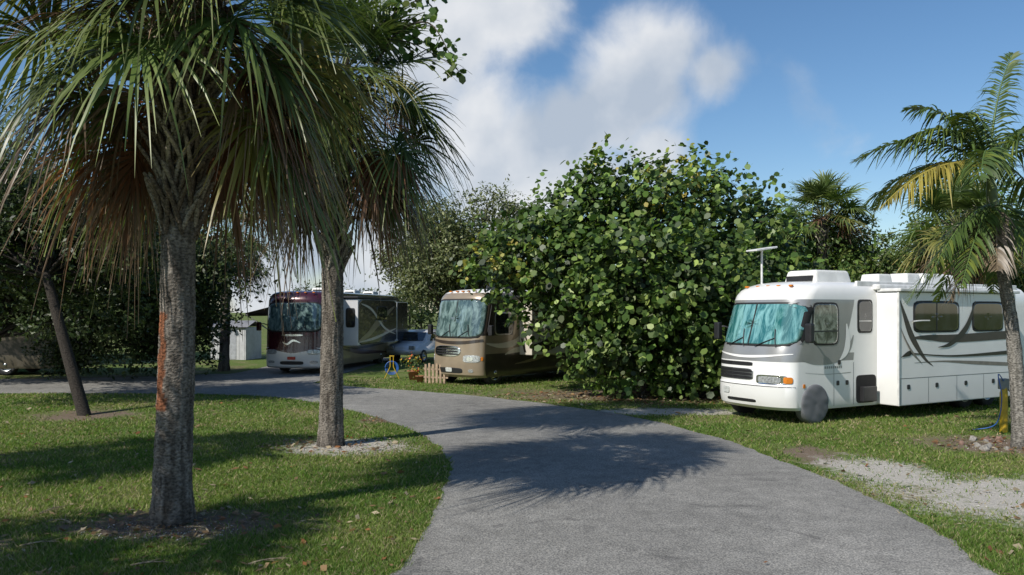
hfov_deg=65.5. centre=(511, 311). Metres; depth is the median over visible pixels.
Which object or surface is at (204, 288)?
buttonwood tree
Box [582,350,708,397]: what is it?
shrub
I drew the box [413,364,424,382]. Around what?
flower pot
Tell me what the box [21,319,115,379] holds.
shrub
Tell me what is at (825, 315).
cab window
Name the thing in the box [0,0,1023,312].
sky
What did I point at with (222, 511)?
fallen leaves
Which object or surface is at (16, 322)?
buttonwood tree
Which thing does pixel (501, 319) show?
cab window
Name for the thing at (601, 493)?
road
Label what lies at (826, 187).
cabbage palm
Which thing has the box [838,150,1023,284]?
oak tree
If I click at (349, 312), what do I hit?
rv window
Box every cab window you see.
[496,313,511,333]
[814,304,837,343]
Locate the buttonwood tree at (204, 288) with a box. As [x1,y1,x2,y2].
[55,217,283,379]
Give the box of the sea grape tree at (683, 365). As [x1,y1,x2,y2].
[626,238,786,379]
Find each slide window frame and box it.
[913,301,958,332]
[972,301,1002,331]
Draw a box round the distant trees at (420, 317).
[201,279,546,329]
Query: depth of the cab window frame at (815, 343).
20.20 m
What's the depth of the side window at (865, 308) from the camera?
20.92 m
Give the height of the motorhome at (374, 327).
4.301 m
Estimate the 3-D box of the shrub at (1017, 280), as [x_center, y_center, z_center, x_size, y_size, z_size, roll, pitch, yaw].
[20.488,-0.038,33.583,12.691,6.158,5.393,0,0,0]
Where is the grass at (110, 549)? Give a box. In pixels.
[0,376,1023,574]
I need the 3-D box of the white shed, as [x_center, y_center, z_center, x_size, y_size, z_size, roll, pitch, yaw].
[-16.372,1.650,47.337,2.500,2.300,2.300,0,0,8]
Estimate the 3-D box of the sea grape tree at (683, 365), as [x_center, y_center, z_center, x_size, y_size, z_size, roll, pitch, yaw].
[8.214,-0.220,33.258,8.777,6.319,5.202,0,0,0]
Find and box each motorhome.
[0,307,91,374]
[245,279,407,370]
[428,283,616,384]
[714,246,1023,422]
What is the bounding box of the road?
[0,358,992,574]
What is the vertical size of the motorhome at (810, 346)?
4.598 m
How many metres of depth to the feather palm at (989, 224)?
16.33 m
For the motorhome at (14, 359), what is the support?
on the ground at (990, 501)
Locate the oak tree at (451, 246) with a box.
[365,174,557,311]
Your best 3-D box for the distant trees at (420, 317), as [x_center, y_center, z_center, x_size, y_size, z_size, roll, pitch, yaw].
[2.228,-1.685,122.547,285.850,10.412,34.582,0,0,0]
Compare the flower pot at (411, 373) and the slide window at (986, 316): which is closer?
the slide window at (986, 316)
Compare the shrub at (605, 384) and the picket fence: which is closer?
the shrub at (605, 384)
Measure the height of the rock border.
0.200 m
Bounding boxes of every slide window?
[377,307,386,320]
[915,303,957,330]
[973,303,1002,329]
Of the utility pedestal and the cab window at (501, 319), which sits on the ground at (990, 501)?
the utility pedestal
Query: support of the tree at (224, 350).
on the ground at (990, 501)
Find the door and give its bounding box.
[230,331,235,358]
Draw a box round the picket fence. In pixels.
[424,363,447,383]
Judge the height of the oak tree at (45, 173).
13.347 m
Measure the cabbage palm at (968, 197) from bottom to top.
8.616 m
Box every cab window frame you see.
[495,312,512,334]
[812,302,838,345]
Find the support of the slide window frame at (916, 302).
in the motorhome at (810, 346)
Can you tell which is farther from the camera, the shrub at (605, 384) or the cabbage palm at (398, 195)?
the shrub at (605, 384)
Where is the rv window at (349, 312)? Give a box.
[346,309,353,326]
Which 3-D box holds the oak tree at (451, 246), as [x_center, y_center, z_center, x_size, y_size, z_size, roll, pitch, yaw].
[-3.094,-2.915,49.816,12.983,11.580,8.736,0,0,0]
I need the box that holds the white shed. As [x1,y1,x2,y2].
[211,320,264,359]
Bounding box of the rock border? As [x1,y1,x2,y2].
[959,435,1009,450]
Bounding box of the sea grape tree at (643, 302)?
[448,131,824,401]
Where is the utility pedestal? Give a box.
[973,374,1009,432]
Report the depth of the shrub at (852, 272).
32.91 m
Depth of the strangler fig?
16.66 m
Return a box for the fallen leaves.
[0,377,1023,574]
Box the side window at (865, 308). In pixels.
[859,301,871,330]
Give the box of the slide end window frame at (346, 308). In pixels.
[346,308,354,327]
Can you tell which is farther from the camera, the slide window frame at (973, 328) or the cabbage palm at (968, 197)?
the cabbage palm at (968, 197)
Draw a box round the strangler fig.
[343,0,466,203]
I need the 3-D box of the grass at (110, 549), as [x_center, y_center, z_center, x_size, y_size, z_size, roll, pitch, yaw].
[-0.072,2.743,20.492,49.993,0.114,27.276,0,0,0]
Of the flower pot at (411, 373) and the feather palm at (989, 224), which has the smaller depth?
the feather palm at (989, 224)
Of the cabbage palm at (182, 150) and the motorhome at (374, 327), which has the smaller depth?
the cabbage palm at (182, 150)
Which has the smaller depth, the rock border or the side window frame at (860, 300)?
the rock border
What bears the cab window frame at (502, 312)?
in the motorhome at (475, 338)
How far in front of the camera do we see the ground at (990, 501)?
15.88 m
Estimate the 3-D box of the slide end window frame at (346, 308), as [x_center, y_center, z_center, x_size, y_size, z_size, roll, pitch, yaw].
[-7.683,0.275,37.903,0.480,0.930,0.030,0,0,10]
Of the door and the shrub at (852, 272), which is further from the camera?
the door
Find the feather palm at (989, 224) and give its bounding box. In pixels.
[851,51,1023,448]
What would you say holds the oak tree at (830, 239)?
on the ground at (990, 501)
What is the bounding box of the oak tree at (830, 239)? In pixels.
[739,188,912,278]
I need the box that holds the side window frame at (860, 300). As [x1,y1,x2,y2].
[857,299,872,332]
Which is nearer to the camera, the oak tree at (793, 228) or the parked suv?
the oak tree at (793, 228)
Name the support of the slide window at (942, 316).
in the motorhome at (810, 346)
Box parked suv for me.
[387,329,435,362]
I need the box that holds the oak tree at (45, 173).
[3,132,116,352]
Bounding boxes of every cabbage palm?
[0,0,400,527]
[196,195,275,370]
[211,0,474,447]
[766,170,878,272]
[879,171,1023,286]
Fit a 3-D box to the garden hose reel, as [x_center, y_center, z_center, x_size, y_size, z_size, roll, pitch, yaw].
[-5.051,2.319,33.520,0.647,0.978,0.100,0,0,0]
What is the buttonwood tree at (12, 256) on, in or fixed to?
on the ground at (990, 501)
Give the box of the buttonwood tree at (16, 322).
[0,142,160,342]
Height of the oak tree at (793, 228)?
9.371 m
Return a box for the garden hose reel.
[384,356,398,378]
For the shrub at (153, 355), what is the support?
on the ground at (990, 501)
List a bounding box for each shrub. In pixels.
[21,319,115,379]
[90,286,224,376]
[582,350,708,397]
[801,237,868,281]
[974,248,1023,292]
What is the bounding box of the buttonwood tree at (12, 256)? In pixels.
[0,72,227,415]
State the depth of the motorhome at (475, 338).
30.84 m
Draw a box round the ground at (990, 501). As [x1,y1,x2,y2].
[0,313,1023,574]
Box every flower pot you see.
[400,354,424,379]
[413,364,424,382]
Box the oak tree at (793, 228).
[664,193,821,268]
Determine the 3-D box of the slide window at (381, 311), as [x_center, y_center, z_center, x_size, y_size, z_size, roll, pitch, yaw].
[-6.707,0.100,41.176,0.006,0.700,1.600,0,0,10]
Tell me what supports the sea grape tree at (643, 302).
on the ground at (990, 501)

